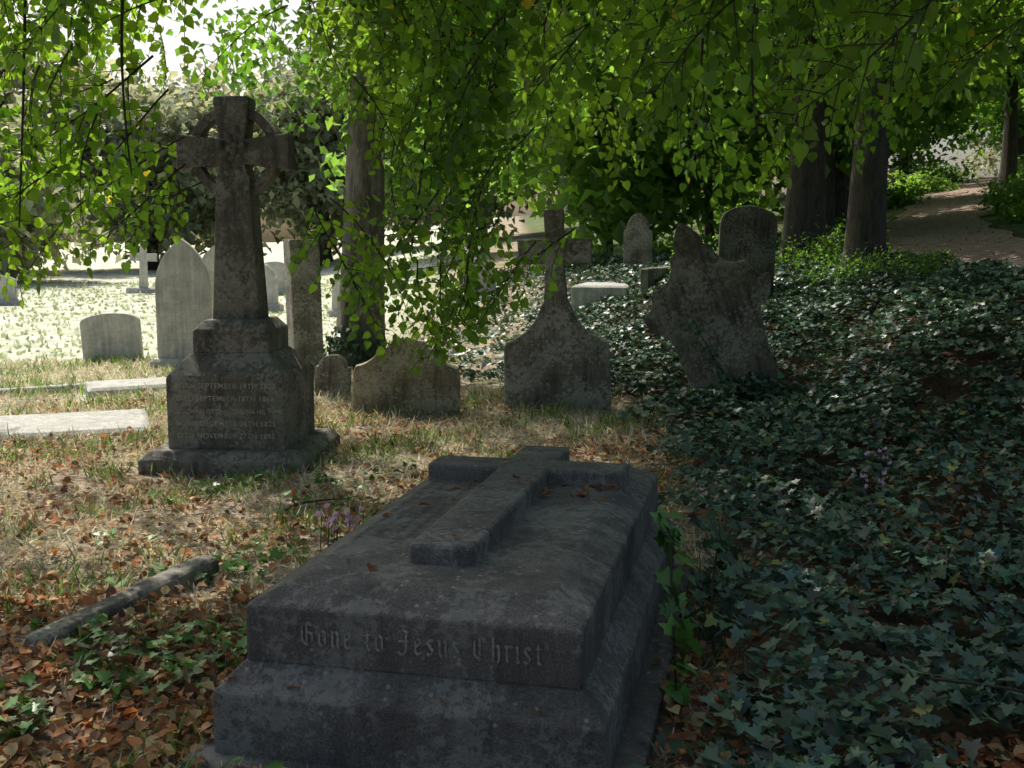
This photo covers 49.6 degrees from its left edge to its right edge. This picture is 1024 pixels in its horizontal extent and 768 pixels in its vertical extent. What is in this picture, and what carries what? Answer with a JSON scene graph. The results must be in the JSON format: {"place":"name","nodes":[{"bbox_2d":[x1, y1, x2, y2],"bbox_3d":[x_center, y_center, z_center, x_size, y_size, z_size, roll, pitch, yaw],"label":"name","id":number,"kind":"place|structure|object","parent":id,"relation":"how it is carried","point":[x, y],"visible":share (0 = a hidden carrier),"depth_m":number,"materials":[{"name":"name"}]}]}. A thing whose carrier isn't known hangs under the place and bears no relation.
{"place":"outdoors","nodes":[
{"label":"outdoors","id":0,"kind":"place"},
{"bbox_2d":[5,0,1000,241],"label":"sky","id":1,"kind":"structure","parent":0,"point":[200,34],"materials":[{"name":"white"}]},
{"bbox_2d":[0,177,1023,767],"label":"ground","id":2,"kind":"structure","parent":0,"point":[110,269],"depth_m":7.11,"materials":[{"name":"green plant"}]},
{"bbox_2d":[0,276,20,305],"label":"headstone","id":3,"kind":"object","parent":2,"relation":"on","point":[12,295],"visible":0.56,"depth_m":25.90,"materials":[{"name":"stone"}]},
{"bbox_2d":[0,78,121,280],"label":"broadleaf tree","id":4,"kind":"object","parent":2,"relation":"on","point":[34,209],"visible":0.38,"depth_m":39.16,"materials":[{"name":"green plant"}]},
{"bbox_2d":[0,20,121,241],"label":"broadleaf tree","id":5,"kind":"object","parent":2,"relation":"on","point":[28,72],"visible":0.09,"depth_m":50.31,"materials":[{"name":"green plant"}]},
{"bbox_2d":[0,409,150,441],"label":"slab","id":6,"kind":"structure","parent":2,"relation":"on","point":[96,421],"depth_m":9.07,"materials":[{"name":"stone"}]},
{"bbox_2d":[0,378,162,394],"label":"grave kerb","id":7,"kind":"structure","parent":2,"relation":"on","point":[47,387],"depth_m":11.27,"materials":[{"name":"stone"}]},
{"bbox_2d":[80,313,143,361],"bbox_3d":[-5.059,-0.466,14.056,0.720,0.870,0.122,-4,8,-8],"label":"headstone","id":8,"kind":"object","parent":2,"relation":"on","point":[105,334],"visible":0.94,"depth_m":13.98,"materials":[{"name":"stone"}]},
{"bbox_2d":[25,556,218,651],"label":"grave kerb","id":9,"kind":"structure","parent":2,"relation":"on","point":[183,573],"depth_m":4.58,"materials":[{"name":"stone"}]},
{"bbox_2d":[83,377,165,396],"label":"slab","id":10,"kind":"structure","parent":2,"relation":"on","point":[93,388],"depth_m":11.37,"materials":[{"name":"stone"}]},
{"bbox_2d":[0,585,259,767],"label":"fallen leaves","id":11,"kind":"object","parent":2,"relation":"on","point":[41,650],"visible":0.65,"depth_m":3.81,"materials":[{"name":"brown plant"}]},
{"bbox_2d":[2,59,280,269],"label":"broadleaf tree","id":12,"kind":"object","parent":2,"relation":"on","point":[180,110],"visible":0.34,"depth_m":52.18,"materials":[{"name":"green plant"}]},
{"bbox_2d":[126,240,156,293],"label":"headstone","id":13,"kind":"object","parent":2,"relation":"on","point":[143,257],"visible":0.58,"depth_m":31.77,"materials":[{"name":"stone"}]},
{"bbox_2d":[0,612,303,767],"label":"ground ivy plant","id":14,"kind":"object","parent":2,"relation":"on","point":[31,706],"visible":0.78,"depth_m":3.91,"materials":[{"name":"green plant"}]},
{"bbox_2d":[150,239,211,368],"bbox_3d":[-3.930,-0.828,13.305,0.794,1.807,0.320,-1,7,-5],"label":"headstone","id":15,"kind":"object","parent":2,"relation":"on","point":[183,296],"visible":0.77,"depth_m":13.22,"materials":[{"name":"stone"}]},
{"bbox_2d":[202,246,214,317],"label":"headstone","id":16,"kind":"object","parent":2,"relation":"on","point":[208,258],"visible":0.04,"depth_m":14.86,"materials":[{"name":"stone"}]},
{"bbox_2d":[0,251,467,373],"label":"meadow grass","id":17,"kind":"structure","parent":2,"relation":"on","point":[41,338],"depth_m":23.95,"materials":[{"name":"plant"}]},
{"bbox_2d":[138,96,339,478],"bbox_3d":[-1.900,-0.657,7.760,1.120,2.630,1.120,1,7,4],"label":"celtic cross monument","id":18,"kind":"object","parent":2,"relation":"on","point":[240,387],"visible":1,"depth_m":7.54,"materials":[{"name":"stone"}]},
{"bbox_2d":[93,455,439,588],"bbox_3d":[-1.297,0.708,6.156,1.851,0.128,2.778,0,7,0],"label":"ground ivy plant","id":19,"kind":"object","parent":2,"relation":"on","point":[233,565],"visible":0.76,"depth_m":5.57,"materials":[{"name":"green plant"}]},
{"bbox_2d":[264,264,283,310],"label":"headstone","id":20,"kind":"object","parent":2,"relation":"on","point":[274,304],"visible":0.31,"depth_m":23.84,"materials":[{"name":"stone"}]},
{"bbox_2d":[264,261,284,294],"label":"headstone","id":21,"kind":"object","parent":2,"relation":"on","point":[277,268],"visible":0.25,"depth_m":30.78,"materials":[{"name":"stone"}]},
{"bbox_2d":[283,239,323,374],"bbox_3d":[-2.360,-0.735,12.606,0.340,1.800,0.300,-5,9,-25],"label":"headstone","id":22,"kind":"object","parent":2,"relation":"on","point":[304,320],"visible":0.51,"depth_m":12.45,"materials":[{"name":"stone"}]},
{"bbox_2d":[166,44,465,265],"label":"broadleaf tree","id":23,"kind":"object","parent":2,"relation":"on","point":[291,190],"visible":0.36,"depth_m":49.34,"materials":[{"name":"green plant"}]},
{"bbox_2d":[285,496,357,511],"bbox_3d":[-1.104,0.691,6.541,0.554,0.035,0.049,-7,10,-44],"label":"fallen stick","id":24,"kind":"object","parent":2,"relation":"on","point":[297,504],"visible":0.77,"depth_m":6.48,"materials":[{"name":"brown wood"}]},
{"bbox_2d":[326,279,339,316],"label":"headstone","id":25,"kind":"object","parent":2,"relation":"on","point":[332,312],"visible":0.16,"depth_m":21.86,"materials":[{"name":"stone"}]},
{"bbox_2d":[315,354,351,397],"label":"headstone","id":26,"kind":"object","parent":2,"relation":"on","point":[332,371],"visible":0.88,"depth_m":10.92,"materials":[{"name":"stone"}]},
{"bbox_2d":[316,502,363,548],"bbox_3d":[-0.827,0.722,5.502,0.299,0.250,0.202,0,7,0],"label":"cyclamen","id":27,"kind":"object","parent":2,"relation":"on","point":[331,519],"visible":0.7,"depth_m":5.47,"materials":[{"name":"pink plant"}]},
{"bbox_2d":[323,322,389,369],"bbox_3d":[-1.858,-0.355,12.930,1.305,0.764,0.441,0,7,0],"label":"ivy strand","id":28,"kind":"object","parent":2,"relation":"on","point":[356,346],"visible":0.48,"depth_m":12.87,"materials":[{"name":"green plant"}]},
{"bbox_2d":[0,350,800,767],"bbox_3d":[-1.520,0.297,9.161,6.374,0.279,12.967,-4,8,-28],"label":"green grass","id":29,"kind":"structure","parent":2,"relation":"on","point":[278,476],"depth_m":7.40,"materials":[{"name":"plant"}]},
{"bbox_2d":[352,337,459,415],"bbox_3d":[-0.942,0.026,9.937,0.980,0.880,0.142,1,7,-4],"label":"gabled headstone","id":30,"kind":"object","parent":2,"relation":"on","point":[387,382],"visible":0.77,"depth_m":9.86,"materials":[{"name":"stone"}]},
{"bbox_2d":[0,353,821,767],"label":"dry grass","id":31,"kind":"structure","parent":2,"relation":"on","point":[158,419],"depth_m":7.29,"materials":[{"name":"beige plant"}]},
{"bbox_2d":[0,393,826,767],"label":"fallen leaves","id":32,"kind":"object","parent":2,"relation":"on","point":[24,741],"visible":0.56,"depth_m":6.04,"materials":[{"name":"brown plant"}]},
{"bbox_2d":[104,0,727,369],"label":"old tree","id":33,"kind":"object","parent":2,"relation":"on","point":[361,183],"visible":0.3,"depth_m":12.87,"materials":[{"name":"green plant"}]},
{"bbox_2d":[300,0,546,252],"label":"lime tree","id":34,"kind":"object","parent":2,"relation":"on","point":[331,161],"visible":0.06,"depth_m":35.96,"materials":[{"name":"green plant"}]},
{"bbox_2d":[174,445,693,767],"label":"tomb with recumbent cross","id":35,"kind":"object","parent":2,"relation":"on","point":[450,611],"visible":0.98,"depth_m":3.21,"materials":[{"name":"stone"}]},
{"bbox_2d":[649,505,704,705],"bbox_3d":[0.562,0.798,3.841,0.174,0.609,0.695,0,7,0],"label":"ivy strand","id":36,"kind":"object","parent":35,"relation":"attached to","point":[678,631],"visible":0.96,"depth_m":3.79},
{"bbox_2d":[463,258,495,302],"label":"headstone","id":37,"kind":"object","parent":2,"relation":"on","point":[491,288],"visible":0.09,"depth_m":20.87,"materials":[{"name":"stone"}]},
{"bbox_2d":[385,33,588,246],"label":"broadleaf tree","id":38,"kind":"object","parent":2,"relation":"on","point":[508,213],"visible":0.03,"depth_m":56.72,"materials":[{"name":"green plant"}]},
{"bbox_2d":[0,0,1023,377],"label":"lime tree","id":39,"kind":"object","parent":2,"relation":"on","point":[466,76],"visible":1,"depth_m":5.23,"materials":[{"name":"green plant"}]},
{"bbox_2d":[504,209,611,410],"bbox_3d":[0.399,-0.571,10.012,0.980,1.980,0.152,-1,7,6],"label":"cross topped headstone","id":40,"kind":"object","parent":2,"relation":"on","point":[555,350],"visible":0.91,"depth_m":9.97,"materials":[{"name":"stone"}]},
{"bbox_2d":[534,249,612,277],"bbox_3d":[1.109,-2.411,21.991,1.941,0.769,2.084,0,7,0],"label":"shrub","id":41,"kind":"object","parent":2,"relation":"on","point":[568,266],"visible":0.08,"depth_m":22.04,"materials":[{"name":"green plant"}]},
{"bbox_2d":[385,0,789,260],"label":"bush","id":42,"kind":"object","parent":2,"relation":"on","point":[654,188],"visible":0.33,"depth_m":23.97,"materials":[{"name":"green plant"}]},
{"bbox_2d":[516,35,679,227],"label":"broadleaf tree","id":43,"kind":"object","parent":2,"relation":"on","point":[526,203],"depth_m":61.42,"materials":[{"name":"green plant"}]},
{"bbox_2d":[571,281,633,309],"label":"slab","id":44,"kind":"structure","parent":2,"relation":"on","point":[582,294],"depth_m":16.07,"materials":[{"name":"stone"}]},
{"bbox_2d":[620,214,652,272],"bbox_3d":[2.200,-2.339,19.360,0.620,1.250,0.320,1,7,6],"label":"headstone","id":45,"kind":"object","parent":2,"relation":"on","point":[638,241],"visible":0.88,"depth_m":19.28,"materials":[{"name":"stone"}]},
{"bbox_2d":[640,266,670,292],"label":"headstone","id":46,"kind":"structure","parent":2,"relation":"on","point":[648,276],"depth_m":16.01,"materials":[{"name":"stone"}]},
{"bbox_2d":[653,230,718,261],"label":"shrub","id":47,"kind":"object","parent":2,"relation":"on","point":[665,249],"visible":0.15,"depth_m":22.59,"materials":[{"name":"green plant"}]},
{"bbox_2d":[642,223,781,398],"bbox_3d":[1.908,-0.483,10.299,1.227,2.138,0.142,-19,1,10],"label":"leaning headstone","id":48,"kind":"object","parent":2,"relation":"on","point":[725,300],"visible":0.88,"depth_m":10.22,"materials":[{"name":"stone"}]},
{"bbox_2d":[685,315,747,399],"bbox_3d":[2.004,-0.163,10.051,0.898,0.924,0.136,0,7,0],"label":"ivy strand","id":49,"kind":"object","parent":48,"relation":"on","point":[718,366],"visible":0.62,"depth_m":10.03},
{"bbox_2d":[418,244,1023,767],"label":"ivy","id":50,"kind":"object","parent":2,"relation":"on","point":[928,644],"visible":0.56,"depth_m":6.26,"materials":[{"name":"green plant"}]},
{"bbox_2d":[860,525,898,551],"bbox_3d":[1.700,0.697,5.137,0.059,0.060,0.700,5,9,33],"label":"fallen stick","id":51,"kind":"object","parent":50,"relation":"on","point":[863,548],"visible":1,"depth_m":5.06,"materials":[{"name":"brown wood"}]},
{"bbox_2d":[843,370,941,402],"bbox_3d":[3.055,0.017,8.878,1.000,0.212,0.039,-3,8,-24],"label":"fallen stick","id":52,"kind":"object","parent":50,"relation":"on","point":[862,395],"visible":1,"depth_m":8.82,"materials":[{"name":"brown wood"}]},
{"bbox_2d":[916,676,1023,693],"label":"fallen stick","id":53,"kind":"object","parent":50,"relation":"on","point":[968,683],"visible":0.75,"depth_m":3.38,"materials":[{"name":"brown wood"}]},
{"bbox_2d":[663,236,779,270],"bbox_3d":[2.946,-1.809,16.379,1.279,0.891,1.814,-6,9,-36],"label":"shrub","id":54,"kind":"object","parent":2,"relation":"on","point":[703,242],"visible":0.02,"depth_m":16.51,"materials":[{"name":"green plant"}]},
{"bbox_2d":[568,6,903,241],"bbox_3d":[4.872,-9.558,29.778,12.032,11.783,10.430,-5,9,-32],"label":"lime tree","id":55,"kind":"object","parent":2,"relation":"on","point":[764,203],"depth_m":30.51,"materials":[{"name":"green plant"}]},
{"bbox_2d":[693,178,786,200],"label":"broadleaf tree","id":56,"kind":"object","parent":2,"relation":"on","point":[782,195],"depth_m":66.52,"materials":[{"name":"green plant"}]},
{"bbox_2d":[718,206,777,294],"bbox_3d":[2.936,-1.503,13.919,0.700,1.450,0.122,3,8,8],"label":"headstone","id":57,"kind":"object","parent":2,"relation":"on","point":[748,234],"visible":0.57,"depth_m":13.82,"materials":[{"name":"stone"}]},
{"bbox_2d":[576,0,958,255],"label":"lime tree","id":58,"kind":"object","parent":2,"relation":"on","point":[818,193],"visible":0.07,"depth_m":18.24,"materials":[{"name":"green plant"}]},
{"bbox_2d":[694,127,897,205],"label":"lime tree","id":59,"kind":"object","parent":2,"relation":"on","point":[774,184],"visible":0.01,"depth_m":41.75,"materials":[{"name":"green plant"}]},
{"bbox_2d":[775,236,821,276],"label":"shrub","id":60,"kind":"object","parent":2,"relation":"on","point":[785,256],"visible":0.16,"depth_m":15.52,"materials":[{"name":"green plant"}]},
{"bbox_2d":[580,415,1023,765],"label":"fallen leaves","id":61,"kind":"object","parent":2,"relation":"on","point":[686,735],"visible":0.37,"depth_m":4.28,"materials":[{"name":"brown plant"}]},
{"bbox_2d":[776,225,843,248],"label":"shrub","id":62,"kind":"object","parent":2,"relation":"on","point":[831,230],"visible":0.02,"depth_m":21.50,"materials":[{"name":"green plant"}]},
{"bbox_2d":[777,216,845,238],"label":"shrub","id":63,"kind":"object","parent":2,"relation":"on","point":[837,221],"visible":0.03,"depth_m":25.82,"materials":[{"name":"green plant"}]},
{"bbox_2d":[779,226,844,269],"bbox_3d":[4.525,-1.876,16.103,1.508,0.865,1.370,0,7,0],"label":"shrub","id":64,"kind":"object","parent":2,"relation":"on","point":[824,246],"visible":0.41,"depth_m":16.17,"materials":[{"name":"green plant"}]},
{"bbox_2d":[635,0,989,271],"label":"lime tree","id":65,"kind":"object","parent":2,"relation":"on","point":[797,209],"visible":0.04,"depth_m":16.74,"materials":[{"name":"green plant"}]},
{"bbox_2d":[773,244,900,287],"bbox_3d":[4.015,-1.386,13.425,1.587,0.684,1.306,-5,9,-35],"label":"shrub","id":66,"kind":"object","parent":2,"relation":"on","point":[827,268],"visible":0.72,"depth_m":13.28,"materials":[{"name":"green plant"}]},
{"bbox_2d":[703,24,981,226],"bbox_3d":[9.151,-9.953,29.922,10.750,11.774,10.195,2,8,16],"label":"lime tree","id":67,"kind":"object","parent":2,"relation":"on","point":[842,179],"depth_m":30.41,"materials":[{"name":"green plant"}]},
{"bbox_2d":[663,179,1023,271],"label":"fallen leaves","id":68,"kind":"object","parent":2,"relation":"on","point":[937,226],"visible":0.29,"depth_m":25.26,"materials":[{"name":"plant"}]},
{"bbox_2d":[707,6,992,240],"bbox_3d":[6.984,-9.361,24.137,9.462,12.849,10.312,5,9,33],"label":"lime tree","id":69,"kind":"object","parent":2,"relation":"on","point":[836,144],"visible":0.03,"depth_m":24.41,"materials":[{"name":"green plant"}]},
{"bbox_2d":[814,213,900,254],"bbox_3d":[5.398,-2.252,17.777,1.572,0.967,1.831,0,7,0],"label":"shrub","id":70,"kind":"object","parent":2,"relation":"on","point":[838,229],"visible":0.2,"depth_m":17.70,"materials":[{"name":"green plant"}]},
{"bbox_2d":[852,467,886,509],"bbox_3d":[2.083,0.607,6.469,0.153,0.247,0.219,0,7,0],"label":"cyclamen","id":71,"kind":"object","parent":2,"relation":"on","point":[882,482],"visible":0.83,"depth_m":6.40,"materials":[{"name":"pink plant"}]},
{"bbox_2d":[825,242,918,284],"bbox_3d":[4.320,-1.391,13.299,1.134,0.612,0.900,0,7,0],"label":"shrub","id":72,"kind":"object","parent":2,"relation":"on","point":[874,264],"visible":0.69,"depth_m":13.23,"materials":[{"name":"green plant"}]},
{"bbox_2d":[865,446,892,478],"bbox_3d":[2.364,0.505,7.032,0.133,0.240,0.245,-3,8,-21],"label":"cyclamen","id":73,"kind":"object","parent":2,"relation":"on","point":[885,457],"visible":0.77,"depth_m":7.02,"materials":[{"name":"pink plant"}]},
{"bbox_2d":[741,0,1021,282],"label":"lime tree","id":74,"kind":"object","parent":2,"relation":"on","point":[866,212],"visible":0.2,"depth_m":13.71,"materials":[{"name":"brown plant"}]},
{"bbox_2d":[787,20,1023,170],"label":"lime tree","id":75,"kind":"object","parent":2,"relation":"on","point":[948,110],"visible":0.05,"depth_m":36.64,"materials":[{"name":"green plant"}]},
{"bbox_2d":[887,181,931,209],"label":"shrub","id":76,"kind":"object","parent":2,"relation":"on","point":[898,198],"visible":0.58,"depth_m":37.10,"materials":[{"name":"green plant"}]},
{"bbox_2d":[887,153,932,185],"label":"broadleaf tree","id":77,"kind":"object","parent":2,"relation":"on","point":[890,177],"depth_m":80.07,"materials":[{"name":"green plant"}]},
{"bbox_2d":[887,166,961,193],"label":"shrub","id":78,"kind":"object","parent":2,"relation":"on","point":[928,183],"visible":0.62,"depth_m":44.69,"materials":[{"name":"green plant"}]},
{"bbox_2d":[894,243,959,279],"bbox_3d":[4.978,-1.449,13.448,0.812,0.559,1.270,2,8,14],"label":"shrub","id":79,"kind":"object","parent":2,"relation":"on","point":[921,267],"visible":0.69,"depth_m":13.31,"materials":[{"name":"green plant"}]},
{"bbox_2d":[904,156,975,185],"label":"shrub","id":80,"kind":"object","parent":2,"relation":"on","point":[951,173],"visible":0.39,"depth_m":50.62,"materials":[{"name":"green plant"}]},
{"bbox_2d":[890,68,1001,184],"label":"tree","id":81,"kind":"object","parent":2,"relation":"on","point":[908,159],"visible":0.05,"depth_m":61.59,"materials":[{"name":"green plant"}]},
{"bbox_2d":[915,102,1001,177],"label":"broadleaf tree","id":82,"kind":"object","parent":2,"relation":"on","point":[990,158],"visible":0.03,"depth_m":86.33,"materials":[{"name":"green plant"}]},
{"bbox_2d":[900,732,1023,767],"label":"fallen leaves","id":83,"kind":"object","parent":2,"relation":"on","point":[984,755],"visible":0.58,"depth_m":3.23,"materials":[{"name":"brown plant"}]},
{"bbox_2d":[953,83,1020,156],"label":"lime tree","id":84,"kind":"object","parent":2,"relation":"on","point":[989,111],"visible":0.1,"depth_m":65.35,"materials":[{"name":"green plant"}]},
{"bbox_2d":[965,18,1023,163],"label":"lime tree","id":85,"kind":"object","parent":2,"relation":"on","point":[999,111],"visible":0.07,"depth_m":51.69,"materials":[{"name":"green plant"}]},
{"bbox_2d":[966,182,1023,215],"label":"shrub","id":86,"kind":"object","parent":2,"relation":"on","point":[1020,193],"visible":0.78,"depth_m":27.49,"materials":[{"name":"green plant"}]},
{"bbox_2d":[966,173,1023,201],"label":"shrub","id":87,"kind":"object","parent":2,"relation":"on","point":[1012,183],"visible":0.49,"depth_m":32.81,"materials":[{"name":"green plant"}]},
{"bbox_2d":[977,18,1023,189],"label":"lime tree","id":88,"kind":"object","parent":2,"relation":"on","point":[1009,160],"visible":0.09,"depth_m":39.92,"materials":[{"name":"brown plant"}]},
{"bbox_2d":[989,195,1023,223],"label":"shrub","id":89,"kind":"object","parent":2,"relation":"on","point":[1016,214],"visible":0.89,"depth_m":24.12,"materials":[{"name":"green plant"}]},
{"bbox_2d":[998,154,1023,177],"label":"shrub","id":90,"kind":"object","parent":2,"relation":"on","point":[1021,164],"visible":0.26,"depth_m":45.06,"materials":[{"name":"green plant"}]},
{"bbox_2d":[999,165,1023,188],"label":"shrub","id":91,"kind":"object","parent":2,"relation":"on","point":[1019,174],"visible":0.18,"depth_m":36.52,"materials":[{"name":"green plant"}]},
{"bbox_2d":[1002,62,1023,107],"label":"lime tree","id":92,"kind":"object","parent":2,"relation":"on","point":[1021,93],"visible":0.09,"depth_m":41.79,"materials":[{"name":"green plant"}]},
{"bbox_2d":[678,504,744,672],"bbox_3d":[0.825,0.807,4.513,0.241,0.406,1.271,2,8,13],"label":"ivy strand","id":93,"kind":"object","parent":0,"point":[721,544],"visible":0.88,"depth_m":4.53},
{"bbox_2d":[681,375,787,407],"bbox_3d":[2.062,0.161,10.028,1.227,0.499,0.289,0,7,0],"label":"ivy strand","id":94,"kind":"object","parent":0,"point":[743,377],"visible":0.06,"depth_m":9.99},
{"bbox_2d":[886,177,1023,267],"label":"path","id":95,"kind":"structure","parent":0,"point":[1007,245],"depth_m":23.80,"materials":[{"name":"brown dirt"}]}
]}

